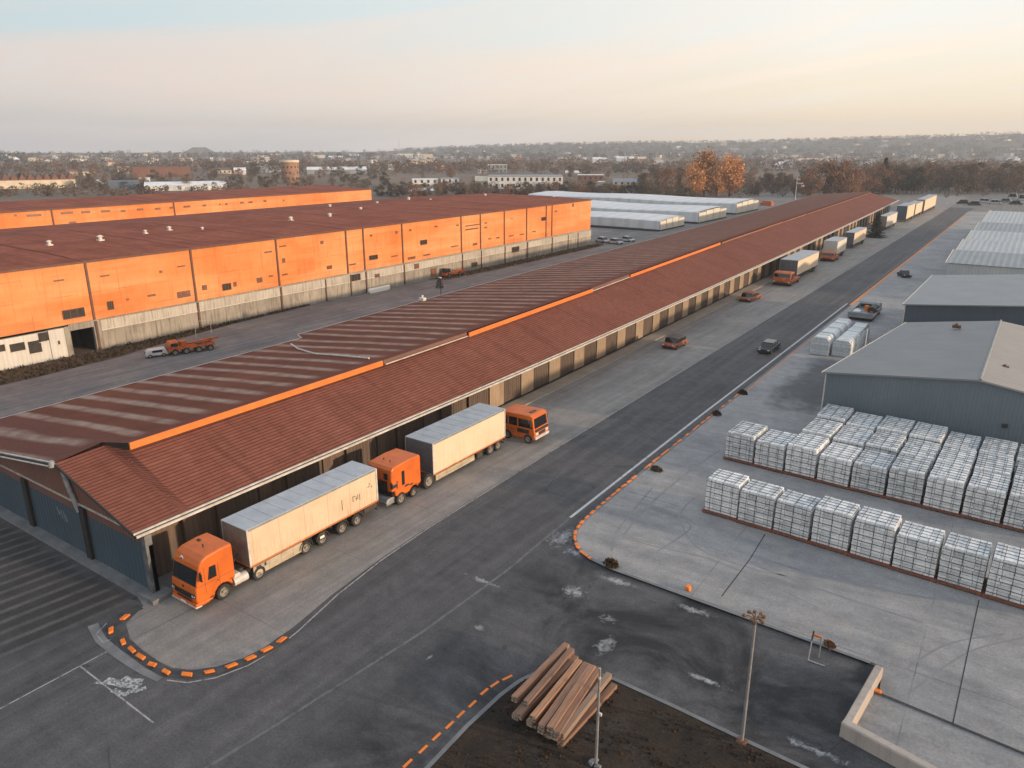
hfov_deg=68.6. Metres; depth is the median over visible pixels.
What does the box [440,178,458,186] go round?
building
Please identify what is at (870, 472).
block stack
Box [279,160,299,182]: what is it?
brick tower
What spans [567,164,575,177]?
bare tree
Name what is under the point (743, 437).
block stack
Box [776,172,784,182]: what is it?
bare tree
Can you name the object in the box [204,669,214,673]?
kerb block
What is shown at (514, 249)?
window
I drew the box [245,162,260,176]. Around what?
olive tree
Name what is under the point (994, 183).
bare tree
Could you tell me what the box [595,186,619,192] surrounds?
olive tree
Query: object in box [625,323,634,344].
door panel
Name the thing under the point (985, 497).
block stack
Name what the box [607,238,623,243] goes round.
parked car
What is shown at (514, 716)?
timber beam
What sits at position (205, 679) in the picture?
road edge line
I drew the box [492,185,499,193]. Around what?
evergreen tree
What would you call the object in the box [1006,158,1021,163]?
house
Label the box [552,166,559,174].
bare tree
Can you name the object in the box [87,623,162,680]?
gutter strip
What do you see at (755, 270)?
door panel
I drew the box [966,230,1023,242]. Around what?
row shed
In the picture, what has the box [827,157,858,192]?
tree
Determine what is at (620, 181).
building
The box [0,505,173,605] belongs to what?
platform
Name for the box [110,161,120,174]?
bare tree
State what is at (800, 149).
hill trees
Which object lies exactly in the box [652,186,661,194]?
bare tree
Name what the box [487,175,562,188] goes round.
building
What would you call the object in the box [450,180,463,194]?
olive tree
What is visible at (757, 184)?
bare tree
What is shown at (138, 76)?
sky
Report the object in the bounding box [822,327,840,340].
wrapped bundle
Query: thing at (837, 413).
block stack
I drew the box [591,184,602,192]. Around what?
olive tree
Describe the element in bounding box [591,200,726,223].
storage hall
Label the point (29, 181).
building
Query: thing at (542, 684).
timber beam
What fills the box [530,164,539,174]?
bare tree
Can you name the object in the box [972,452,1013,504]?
block stack
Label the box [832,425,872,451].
block stack
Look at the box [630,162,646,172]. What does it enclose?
olive tree
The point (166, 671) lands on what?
kerb block
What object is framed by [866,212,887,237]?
conifer tree
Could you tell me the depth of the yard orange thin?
106.80 m
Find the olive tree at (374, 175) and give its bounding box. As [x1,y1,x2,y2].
[366,168,380,178]
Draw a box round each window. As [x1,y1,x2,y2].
[0,344,5,351]
[9,342,25,352]
[28,340,42,354]
[37,331,49,342]
[62,307,85,319]
[107,301,113,309]
[177,290,190,297]
[222,283,231,290]
[351,273,360,281]
[369,254,377,259]
[420,239,426,244]
[431,268,436,275]
[512,246,518,252]
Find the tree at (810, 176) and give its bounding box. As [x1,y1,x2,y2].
[795,166,824,196]
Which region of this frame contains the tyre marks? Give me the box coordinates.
[600,450,1023,693]
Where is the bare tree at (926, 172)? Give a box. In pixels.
[910,164,930,193]
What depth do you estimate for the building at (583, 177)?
668.93 m
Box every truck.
[165,319,218,355]
[441,268,465,276]
[848,300,881,320]
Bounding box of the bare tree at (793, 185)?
[790,181,800,195]
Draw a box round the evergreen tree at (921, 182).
[907,164,928,193]
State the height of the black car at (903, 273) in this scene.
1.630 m
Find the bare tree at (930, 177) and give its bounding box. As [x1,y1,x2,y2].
[910,163,938,193]
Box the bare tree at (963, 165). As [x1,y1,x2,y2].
[953,161,973,188]
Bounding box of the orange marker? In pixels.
[684,584,690,590]
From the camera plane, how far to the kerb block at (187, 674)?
44.45 m
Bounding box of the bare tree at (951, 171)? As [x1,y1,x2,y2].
[944,164,961,189]
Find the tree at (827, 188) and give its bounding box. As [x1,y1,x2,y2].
[812,159,841,193]
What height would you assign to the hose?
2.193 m
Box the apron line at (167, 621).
[131,608,193,639]
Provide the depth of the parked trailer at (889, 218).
283.99 m
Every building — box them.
[0,172,75,188]
[67,169,77,174]
[82,168,95,174]
[95,176,109,183]
[107,180,149,189]
[132,167,190,176]
[144,181,226,190]
[208,167,231,173]
[233,167,245,174]
[257,166,280,172]
[307,166,366,173]
[399,154,419,157]
[409,159,436,163]
[412,178,437,186]
[420,154,432,158]
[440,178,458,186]
[475,176,487,187]
[487,164,506,172]
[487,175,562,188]
[565,171,581,174]
[578,174,603,181]
[592,157,601,162]
[612,178,653,186]
[616,156,628,160]
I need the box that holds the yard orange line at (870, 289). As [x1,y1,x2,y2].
[849,216,964,304]
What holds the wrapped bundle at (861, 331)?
on the yard at (786, 395)
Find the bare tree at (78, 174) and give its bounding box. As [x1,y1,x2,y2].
[73,170,83,183]
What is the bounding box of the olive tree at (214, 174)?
[210,169,217,177]
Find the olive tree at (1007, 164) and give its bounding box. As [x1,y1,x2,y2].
[990,160,1015,189]
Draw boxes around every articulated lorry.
[170,461,377,608]
[368,403,504,506]
[772,250,818,285]
[820,236,846,261]
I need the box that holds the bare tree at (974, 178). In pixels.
[953,161,986,193]
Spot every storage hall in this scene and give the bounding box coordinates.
[528,191,758,214]
[590,211,683,231]
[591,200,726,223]
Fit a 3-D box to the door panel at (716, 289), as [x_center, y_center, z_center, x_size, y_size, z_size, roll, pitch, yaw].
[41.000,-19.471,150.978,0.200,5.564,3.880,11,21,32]
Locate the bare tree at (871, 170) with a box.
[857,162,881,191]
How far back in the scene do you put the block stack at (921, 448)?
69.81 m
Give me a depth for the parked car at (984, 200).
418.34 m
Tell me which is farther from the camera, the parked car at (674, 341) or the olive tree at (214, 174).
the olive tree at (214, 174)
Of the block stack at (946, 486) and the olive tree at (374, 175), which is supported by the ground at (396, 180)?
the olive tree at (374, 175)
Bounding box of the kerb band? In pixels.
[104,605,289,678]
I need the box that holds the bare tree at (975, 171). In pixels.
[961,166,987,193]
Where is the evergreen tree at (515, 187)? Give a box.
[510,185,521,194]
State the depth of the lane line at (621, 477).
83.01 m
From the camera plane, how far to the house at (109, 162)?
1215.49 m
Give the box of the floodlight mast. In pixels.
[794,177,803,199]
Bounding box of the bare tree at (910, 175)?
[900,169,918,193]
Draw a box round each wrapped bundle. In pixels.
[810,332,833,355]
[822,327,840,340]
[828,322,846,334]
[831,335,855,357]
[834,318,851,329]
[842,331,860,351]
[847,327,865,346]
[851,322,869,340]
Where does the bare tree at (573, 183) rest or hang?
on the ground at (396, 180)
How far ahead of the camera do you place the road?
47.19 m
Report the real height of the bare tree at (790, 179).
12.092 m
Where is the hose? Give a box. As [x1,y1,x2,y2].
[290,343,369,358]
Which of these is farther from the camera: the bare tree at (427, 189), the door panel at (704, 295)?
the bare tree at (427, 189)
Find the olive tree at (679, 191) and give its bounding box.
[672,184,686,195]
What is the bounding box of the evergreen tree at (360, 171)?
[355,164,364,174]
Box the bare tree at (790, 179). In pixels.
[784,174,794,187]
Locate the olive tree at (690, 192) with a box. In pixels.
[688,190,699,196]
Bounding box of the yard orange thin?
[747,336,814,390]
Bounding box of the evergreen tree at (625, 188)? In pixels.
[617,183,631,193]
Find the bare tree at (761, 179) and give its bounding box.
[755,176,764,186]
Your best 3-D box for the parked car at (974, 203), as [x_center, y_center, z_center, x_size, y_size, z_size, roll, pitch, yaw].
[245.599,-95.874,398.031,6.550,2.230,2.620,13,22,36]
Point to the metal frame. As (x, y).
(815, 635)
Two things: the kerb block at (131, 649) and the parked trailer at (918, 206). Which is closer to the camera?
the kerb block at (131, 649)
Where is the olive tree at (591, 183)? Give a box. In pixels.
[585,179,597,192]
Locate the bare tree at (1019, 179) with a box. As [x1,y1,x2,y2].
[1010,167,1023,192]
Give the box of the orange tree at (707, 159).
[684,146,722,196]
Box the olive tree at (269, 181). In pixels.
[259,175,274,187]
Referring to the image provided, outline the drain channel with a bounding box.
[881,693,1023,752]
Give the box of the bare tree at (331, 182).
[327,177,336,185]
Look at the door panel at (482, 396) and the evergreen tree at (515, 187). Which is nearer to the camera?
the door panel at (482, 396)
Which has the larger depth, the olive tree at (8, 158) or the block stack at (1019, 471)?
the olive tree at (8, 158)
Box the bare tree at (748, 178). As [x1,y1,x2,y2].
[740,171,755,186]
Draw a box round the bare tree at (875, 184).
[863,171,885,191]
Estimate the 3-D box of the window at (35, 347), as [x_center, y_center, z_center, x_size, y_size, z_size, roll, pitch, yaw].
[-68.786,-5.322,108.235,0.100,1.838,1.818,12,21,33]
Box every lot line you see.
[0,651,106,708]
[79,666,153,722]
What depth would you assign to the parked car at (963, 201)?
407.38 m
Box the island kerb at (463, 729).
[424,671,808,767]
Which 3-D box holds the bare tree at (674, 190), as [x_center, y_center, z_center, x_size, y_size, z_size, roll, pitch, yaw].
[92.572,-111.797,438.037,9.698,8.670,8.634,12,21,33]
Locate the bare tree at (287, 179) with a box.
[284,176,290,185]
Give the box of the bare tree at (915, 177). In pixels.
[906,164,926,192]
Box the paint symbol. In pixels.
[95,676,145,695]
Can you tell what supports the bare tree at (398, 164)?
on the ground at (396, 180)
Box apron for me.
[126,195,967,669]
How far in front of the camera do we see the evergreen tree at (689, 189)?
433.15 m
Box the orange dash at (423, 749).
[418,745,427,753]
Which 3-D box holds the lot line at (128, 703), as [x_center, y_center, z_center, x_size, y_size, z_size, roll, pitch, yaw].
[-22.847,17.778,43.157,8.101,0.001,0.100,12,21,34]
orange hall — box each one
[0,185,371,228]
[0,193,592,369]
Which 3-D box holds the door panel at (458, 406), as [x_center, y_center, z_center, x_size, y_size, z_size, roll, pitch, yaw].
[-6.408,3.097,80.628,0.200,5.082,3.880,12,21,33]
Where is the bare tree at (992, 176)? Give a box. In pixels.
[971,165,1003,191]
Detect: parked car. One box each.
[595,236,607,242]
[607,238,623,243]
[619,236,634,241]
[661,333,686,349]
[738,291,761,301]
[956,200,969,203]
[967,201,981,205]
[979,198,989,201]
[988,200,1001,203]
[1000,198,1011,202]
[1006,193,1017,197]
[1009,200,1022,204]
[1016,194,1023,199]
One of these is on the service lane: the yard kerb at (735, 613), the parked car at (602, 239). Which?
the parked car at (602, 239)
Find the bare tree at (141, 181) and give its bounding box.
[138,177,146,188]
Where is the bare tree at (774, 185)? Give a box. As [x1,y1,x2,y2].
[769,179,778,193]
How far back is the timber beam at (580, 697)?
41.10 m
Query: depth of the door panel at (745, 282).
167.65 m
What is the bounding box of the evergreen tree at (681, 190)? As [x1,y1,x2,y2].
[674,183,688,195]
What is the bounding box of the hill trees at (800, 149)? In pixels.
[402,131,1023,154]
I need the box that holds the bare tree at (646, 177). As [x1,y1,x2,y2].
[637,171,655,184]
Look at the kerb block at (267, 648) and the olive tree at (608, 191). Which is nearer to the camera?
the kerb block at (267, 648)
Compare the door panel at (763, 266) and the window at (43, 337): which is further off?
the door panel at (763, 266)
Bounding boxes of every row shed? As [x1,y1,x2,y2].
[945,249,1023,274]
[956,239,1023,253]
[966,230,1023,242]
[974,222,1023,232]
[982,210,1023,223]
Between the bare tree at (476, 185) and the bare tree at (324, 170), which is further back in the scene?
the bare tree at (324, 170)
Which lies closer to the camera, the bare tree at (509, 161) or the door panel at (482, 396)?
the door panel at (482, 396)
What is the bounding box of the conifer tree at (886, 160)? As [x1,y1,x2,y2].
[869,157,892,193]
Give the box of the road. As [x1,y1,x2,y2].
[0,207,973,767]
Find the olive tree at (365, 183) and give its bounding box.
[357,178,371,187]
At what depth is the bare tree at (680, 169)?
568.78 m
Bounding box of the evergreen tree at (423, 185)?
[419,181,431,195]
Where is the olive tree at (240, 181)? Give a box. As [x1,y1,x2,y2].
[228,174,242,187]
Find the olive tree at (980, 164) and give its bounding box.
[966,160,994,191]
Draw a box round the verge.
[0,242,602,384]
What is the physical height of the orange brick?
0.140 m
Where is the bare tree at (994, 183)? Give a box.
[984,170,1005,191]
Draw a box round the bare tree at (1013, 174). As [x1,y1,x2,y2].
[1000,170,1020,193]
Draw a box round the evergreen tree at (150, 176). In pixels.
[147,169,159,177]
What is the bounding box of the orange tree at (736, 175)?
[715,153,746,196]
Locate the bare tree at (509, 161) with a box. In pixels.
[507,159,513,168]
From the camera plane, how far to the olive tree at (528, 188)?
465.31 m
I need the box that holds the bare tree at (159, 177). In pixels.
[155,174,162,181]
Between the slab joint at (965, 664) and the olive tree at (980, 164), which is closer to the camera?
the slab joint at (965, 664)
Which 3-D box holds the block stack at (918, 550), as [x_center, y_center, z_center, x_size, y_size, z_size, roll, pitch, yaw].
[29.951,12.234,55.278,3.056,2.968,2.830,13,21,35]
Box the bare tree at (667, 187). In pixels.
[658,183,671,194]
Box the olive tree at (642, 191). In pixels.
[634,181,651,193]
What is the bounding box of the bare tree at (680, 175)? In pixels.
[673,170,686,187]
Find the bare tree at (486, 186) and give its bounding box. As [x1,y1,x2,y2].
[481,184,491,192]
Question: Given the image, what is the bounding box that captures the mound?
[186,147,215,152]
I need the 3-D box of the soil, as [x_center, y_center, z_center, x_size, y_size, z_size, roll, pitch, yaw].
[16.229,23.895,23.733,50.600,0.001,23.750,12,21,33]
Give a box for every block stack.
[702,469,749,521]
[723,421,767,465]
[735,479,783,532]
[752,429,796,472]
[771,489,820,543]
[783,432,828,480]
[802,418,842,444]
[808,496,859,554]
[815,442,861,489]
[816,404,853,426]
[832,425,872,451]
[846,412,882,433]
[847,506,901,568]
[848,449,895,497]
[865,430,905,457]
[876,416,914,441]
[884,453,931,506]
[889,521,944,581]
[900,438,940,472]
[908,422,947,450]
[920,460,969,516]
[935,445,976,496]
[935,532,991,596]
[944,431,981,468]
[959,470,1010,526]
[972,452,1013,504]
[976,436,1017,485]
[982,542,1023,608]
[1000,477,1023,532]
[1005,461,1023,506]
[1009,444,1023,486]
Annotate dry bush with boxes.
[435,279,443,287]
[602,557,619,569]
[650,464,662,471]
[711,409,721,415]
[737,389,747,394]
[823,638,836,650]
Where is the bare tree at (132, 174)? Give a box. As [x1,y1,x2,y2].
[129,172,138,179]
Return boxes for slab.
[367,285,389,293]
[840,687,1023,767]
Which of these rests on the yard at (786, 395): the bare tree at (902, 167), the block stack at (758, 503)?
the block stack at (758, 503)
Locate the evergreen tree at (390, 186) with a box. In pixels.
[384,183,394,195]
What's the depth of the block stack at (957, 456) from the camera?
68.13 m
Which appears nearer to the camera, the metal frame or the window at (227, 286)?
the metal frame
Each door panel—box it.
[215,488,258,539]
[286,460,321,488]
[345,436,376,464]
[396,416,422,450]
[440,399,463,419]
[468,388,488,407]
[504,374,519,402]
[534,362,547,387]
[560,351,572,375]
[584,341,595,363]
[606,332,616,353]
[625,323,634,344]
[643,316,651,335]
[659,309,667,327]
[674,302,681,320]
[688,296,694,313]
[701,291,707,307]
[712,286,718,301]
[723,280,729,296]
[734,276,738,290]
[743,272,748,286]
[752,268,756,281]
[760,264,764,277]
[768,261,772,273]
[776,258,779,269]
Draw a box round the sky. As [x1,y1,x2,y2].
[0,0,1023,152]
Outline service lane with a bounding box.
[0,193,925,417]
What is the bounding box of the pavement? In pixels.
[500,221,874,408]
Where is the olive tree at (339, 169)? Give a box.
[329,164,343,176]
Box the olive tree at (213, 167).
[209,165,219,175]
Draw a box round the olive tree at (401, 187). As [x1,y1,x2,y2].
[397,180,408,195]
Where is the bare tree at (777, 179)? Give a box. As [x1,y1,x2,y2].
[772,176,782,191]
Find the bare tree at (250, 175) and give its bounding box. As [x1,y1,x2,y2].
[245,172,253,182]
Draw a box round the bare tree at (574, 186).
[570,184,580,191]
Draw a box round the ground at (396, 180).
[0,152,1023,402]
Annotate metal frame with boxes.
[807,631,824,666]
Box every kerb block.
[108,626,113,633]
[119,614,129,619]
[120,638,125,645]
[127,645,135,653]
[135,652,145,660]
[147,661,156,666]
[161,668,170,674]
[181,671,192,676]
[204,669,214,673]
[225,662,237,668]
[244,654,256,660]
[260,645,272,652]
[276,636,286,642]
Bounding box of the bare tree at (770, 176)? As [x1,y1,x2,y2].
[762,171,776,189]
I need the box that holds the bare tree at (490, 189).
[487,184,495,192]
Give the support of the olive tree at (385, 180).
on the ground at (396, 180)
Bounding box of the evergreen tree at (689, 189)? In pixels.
[680,187,693,196]
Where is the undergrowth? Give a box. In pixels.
[0,157,1003,195]
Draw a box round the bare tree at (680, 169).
[674,166,686,183]
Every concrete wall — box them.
[839,718,937,767]
[845,665,882,723]
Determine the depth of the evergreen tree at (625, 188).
428.92 m
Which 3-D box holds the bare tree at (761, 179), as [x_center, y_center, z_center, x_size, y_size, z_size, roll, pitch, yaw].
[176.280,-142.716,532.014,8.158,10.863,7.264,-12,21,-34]
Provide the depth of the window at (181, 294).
126.06 m
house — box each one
[37,156,51,160]
[104,161,116,165]
[804,156,823,158]
[852,159,867,164]
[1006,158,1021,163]
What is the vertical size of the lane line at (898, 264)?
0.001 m
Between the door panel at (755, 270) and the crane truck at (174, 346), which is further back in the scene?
the door panel at (755, 270)
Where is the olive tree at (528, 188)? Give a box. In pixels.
[518,179,533,194]
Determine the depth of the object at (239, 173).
736.05 m
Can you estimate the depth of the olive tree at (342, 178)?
648.38 m
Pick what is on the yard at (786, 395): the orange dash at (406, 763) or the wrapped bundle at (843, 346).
the wrapped bundle at (843, 346)
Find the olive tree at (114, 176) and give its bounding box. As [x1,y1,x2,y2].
[109,170,121,179]
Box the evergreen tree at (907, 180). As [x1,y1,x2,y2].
[897,168,915,193]
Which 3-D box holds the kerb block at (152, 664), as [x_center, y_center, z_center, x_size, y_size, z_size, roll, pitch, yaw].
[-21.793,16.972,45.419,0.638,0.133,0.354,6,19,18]
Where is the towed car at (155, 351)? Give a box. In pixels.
[144,346,167,357]
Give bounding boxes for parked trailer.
[845,227,866,247]
[880,211,897,227]
[896,202,915,221]
[910,201,922,217]
[916,194,936,213]
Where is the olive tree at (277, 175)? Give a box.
[270,170,280,179]
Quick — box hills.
[32,134,1023,158]
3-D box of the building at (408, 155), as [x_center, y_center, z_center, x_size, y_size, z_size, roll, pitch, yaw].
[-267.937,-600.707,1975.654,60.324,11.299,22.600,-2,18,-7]
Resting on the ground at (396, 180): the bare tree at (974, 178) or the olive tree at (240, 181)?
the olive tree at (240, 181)
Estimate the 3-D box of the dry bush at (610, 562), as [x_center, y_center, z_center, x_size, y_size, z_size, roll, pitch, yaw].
[7.381,13.335,55.940,1.125,0.795,1.308,-13,22,-35]
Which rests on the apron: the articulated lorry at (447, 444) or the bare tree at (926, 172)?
the articulated lorry at (447, 444)
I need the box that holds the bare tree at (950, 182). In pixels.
[939,171,955,189]
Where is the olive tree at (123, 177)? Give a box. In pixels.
[116,169,126,179]
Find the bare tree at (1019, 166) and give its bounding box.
[1011,163,1023,188]
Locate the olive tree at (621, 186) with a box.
[608,184,625,192]
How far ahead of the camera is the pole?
37.45 m
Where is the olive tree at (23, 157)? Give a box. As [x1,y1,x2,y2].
[20,152,27,161]
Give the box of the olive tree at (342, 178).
[339,170,349,181]
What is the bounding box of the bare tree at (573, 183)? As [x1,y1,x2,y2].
[566,180,578,191]
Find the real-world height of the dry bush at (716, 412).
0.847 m
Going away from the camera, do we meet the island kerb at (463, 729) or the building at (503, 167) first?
the island kerb at (463, 729)
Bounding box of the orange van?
[505,404,548,443]
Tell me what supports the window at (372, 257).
in the orange hall at (70, 284)
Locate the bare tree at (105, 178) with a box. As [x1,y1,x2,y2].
[100,172,109,184]
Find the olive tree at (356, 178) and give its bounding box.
[352,173,359,183]
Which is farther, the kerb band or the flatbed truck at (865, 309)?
the flatbed truck at (865, 309)
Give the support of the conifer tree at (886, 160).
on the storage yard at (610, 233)
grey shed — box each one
[821,320,1023,461]
[902,274,1023,325]
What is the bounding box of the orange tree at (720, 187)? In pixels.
[706,153,733,196]
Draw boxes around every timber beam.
[511,642,569,702]
[512,702,522,720]
[516,654,578,720]
[523,647,573,706]
[526,683,567,727]
[530,659,581,722]
[533,713,545,728]
[537,727,546,734]
[538,662,589,731]
[544,732,549,738]
[546,664,595,733]
[550,674,602,740]
[554,667,598,737]
[557,682,616,747]
[559,672,611,739]
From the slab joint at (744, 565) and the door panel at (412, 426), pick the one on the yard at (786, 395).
the slab joint at (744, 565)
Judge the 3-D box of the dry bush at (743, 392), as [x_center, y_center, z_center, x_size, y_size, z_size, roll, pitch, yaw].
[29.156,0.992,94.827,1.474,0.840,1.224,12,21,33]
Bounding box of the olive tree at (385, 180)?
[378,170,390,185]
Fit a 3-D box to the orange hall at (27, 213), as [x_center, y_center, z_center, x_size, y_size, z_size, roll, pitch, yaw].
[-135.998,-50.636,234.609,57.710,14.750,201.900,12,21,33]
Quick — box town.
[1,135,1023,160]
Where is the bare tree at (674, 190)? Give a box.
[664,187,676,195]
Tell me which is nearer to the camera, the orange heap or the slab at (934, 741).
the slab at (934, 741)
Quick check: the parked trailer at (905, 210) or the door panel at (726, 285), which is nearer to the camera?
the door panel at (726, 285)
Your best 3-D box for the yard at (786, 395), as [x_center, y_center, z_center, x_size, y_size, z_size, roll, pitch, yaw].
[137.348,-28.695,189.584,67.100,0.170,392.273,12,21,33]
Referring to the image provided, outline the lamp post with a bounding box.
[735,610,765,746]
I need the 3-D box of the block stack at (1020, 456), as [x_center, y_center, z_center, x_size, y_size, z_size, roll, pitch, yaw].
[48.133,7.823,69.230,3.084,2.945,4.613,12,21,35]
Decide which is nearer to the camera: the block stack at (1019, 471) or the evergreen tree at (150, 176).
the block stack at (1019, 471)
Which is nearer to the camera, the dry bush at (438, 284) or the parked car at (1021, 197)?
the dry bush at (438, 284)
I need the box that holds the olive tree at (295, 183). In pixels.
[291,177,310,185]
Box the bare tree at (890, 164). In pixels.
[875,160,897,189]
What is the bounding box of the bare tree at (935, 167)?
[919,159,940,191]
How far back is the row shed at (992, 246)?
175.92 m
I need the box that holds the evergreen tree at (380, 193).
[373,185,387,195]
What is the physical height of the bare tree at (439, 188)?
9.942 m
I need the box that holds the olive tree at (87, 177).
[83,173,93,184]
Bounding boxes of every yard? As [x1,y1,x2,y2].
[577,211,1023,753]
[590,188,1023,241]
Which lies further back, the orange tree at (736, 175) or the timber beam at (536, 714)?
the orange tree at (736, 175)
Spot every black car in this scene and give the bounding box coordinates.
[757,339,780,353]
[897,270,911,277]
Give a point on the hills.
(847, 147)
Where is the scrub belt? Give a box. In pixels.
[0,178,1023,197]
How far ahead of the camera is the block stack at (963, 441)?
72.34 m
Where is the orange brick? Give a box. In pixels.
[874,688,881,693]
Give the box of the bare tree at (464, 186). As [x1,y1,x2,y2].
[460,183,468,193]
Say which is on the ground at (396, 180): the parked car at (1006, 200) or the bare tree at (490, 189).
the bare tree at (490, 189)
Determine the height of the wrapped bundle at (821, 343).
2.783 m
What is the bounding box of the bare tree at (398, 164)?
[393,160,400,169]
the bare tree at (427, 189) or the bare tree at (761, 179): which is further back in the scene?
the bare tree at (761, 179)
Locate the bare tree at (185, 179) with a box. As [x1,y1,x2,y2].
[180,176,190,182]
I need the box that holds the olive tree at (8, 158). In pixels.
[4,154,15,164]
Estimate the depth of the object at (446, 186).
484.20 m
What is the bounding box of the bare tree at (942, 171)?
[930,164,954,192]
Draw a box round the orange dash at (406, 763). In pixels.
[402,759,412,767]
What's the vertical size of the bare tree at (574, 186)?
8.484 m
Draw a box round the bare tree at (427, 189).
[424,187,431,195]
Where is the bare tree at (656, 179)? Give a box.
[652,165,673,185]
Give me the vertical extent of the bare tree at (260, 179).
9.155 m
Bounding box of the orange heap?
[760,201,773,205]
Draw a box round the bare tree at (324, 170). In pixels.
[318,165,328,176]
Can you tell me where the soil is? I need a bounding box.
[431,673,799,767]
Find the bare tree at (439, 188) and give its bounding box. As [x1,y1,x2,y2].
[431,181,444,195]
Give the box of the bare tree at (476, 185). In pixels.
[467,181,483,193]
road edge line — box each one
[166,665,247,682]
[248,214,938,664]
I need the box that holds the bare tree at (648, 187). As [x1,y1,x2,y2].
[644,181,658,194]
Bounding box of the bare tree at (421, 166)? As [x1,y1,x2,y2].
[417,164,425,174]
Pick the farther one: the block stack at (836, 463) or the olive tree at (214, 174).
the olive tree at (214, 174)
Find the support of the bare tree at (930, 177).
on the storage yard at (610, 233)
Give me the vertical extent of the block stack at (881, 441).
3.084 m
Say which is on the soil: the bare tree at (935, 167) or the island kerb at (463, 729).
the island kerb at (463, 729)
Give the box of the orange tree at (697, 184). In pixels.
[681,159,707,195]
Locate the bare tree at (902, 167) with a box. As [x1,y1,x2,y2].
[887,162,913,193]
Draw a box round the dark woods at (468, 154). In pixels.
[0,132,1023,159]
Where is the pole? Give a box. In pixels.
[588,667,601,767]
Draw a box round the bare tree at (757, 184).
[753,180,763,195]
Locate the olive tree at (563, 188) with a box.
[559,180,570,191]
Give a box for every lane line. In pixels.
[570,303,847,517]
[848,214,963,302]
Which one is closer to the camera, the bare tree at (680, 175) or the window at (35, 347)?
the window at (35, 347)
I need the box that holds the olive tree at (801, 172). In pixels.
[798,167,807,176]
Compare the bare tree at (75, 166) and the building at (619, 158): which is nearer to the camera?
the bare tree at (75, 166)
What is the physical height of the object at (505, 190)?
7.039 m
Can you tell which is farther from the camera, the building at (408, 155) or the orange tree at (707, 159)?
the building at (408, 155)
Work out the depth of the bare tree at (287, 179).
585.73 m
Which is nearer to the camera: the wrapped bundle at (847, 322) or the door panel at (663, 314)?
the wrapped bundle at (847, 322)
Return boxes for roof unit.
[419,295,425,300]
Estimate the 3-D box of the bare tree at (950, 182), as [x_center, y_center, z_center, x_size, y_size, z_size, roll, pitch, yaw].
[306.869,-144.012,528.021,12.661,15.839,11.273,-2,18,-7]
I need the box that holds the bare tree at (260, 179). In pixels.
[257,175,263,185]
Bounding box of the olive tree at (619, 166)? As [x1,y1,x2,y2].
[612,162,627,171]
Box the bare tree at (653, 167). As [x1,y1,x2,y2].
[650,164,661,184]
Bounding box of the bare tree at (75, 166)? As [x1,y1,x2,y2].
[72,163,79,172]
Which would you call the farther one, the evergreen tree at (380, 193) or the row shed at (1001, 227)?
the evergreen tree at (380, 193)
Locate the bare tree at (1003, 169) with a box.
[992,165,1011,191]
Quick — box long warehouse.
[0,192,898,592]
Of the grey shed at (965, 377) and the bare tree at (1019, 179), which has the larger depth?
the bare tree at (1019, 179)
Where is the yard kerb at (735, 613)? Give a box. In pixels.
[574,211,968,662]
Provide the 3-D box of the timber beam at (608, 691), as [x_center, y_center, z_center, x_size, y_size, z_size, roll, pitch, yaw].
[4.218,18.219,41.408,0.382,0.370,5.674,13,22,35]
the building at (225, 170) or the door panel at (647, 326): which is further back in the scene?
the building at (225, 170)
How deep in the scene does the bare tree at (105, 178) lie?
554.98 m
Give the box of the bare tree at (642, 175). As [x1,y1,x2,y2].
[635,172,650,190]
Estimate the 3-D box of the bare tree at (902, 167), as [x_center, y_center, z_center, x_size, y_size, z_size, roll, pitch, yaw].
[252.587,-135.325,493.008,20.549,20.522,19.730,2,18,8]
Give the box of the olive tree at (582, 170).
[577,163,593,173]
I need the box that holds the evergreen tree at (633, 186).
[622,182,640,193]
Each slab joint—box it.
[722,534,764,595]
[952,600,978,723]
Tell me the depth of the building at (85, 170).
785.42 m
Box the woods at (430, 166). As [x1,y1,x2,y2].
[0,136,1023,173]
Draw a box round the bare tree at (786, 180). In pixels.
[781,175,788,187]

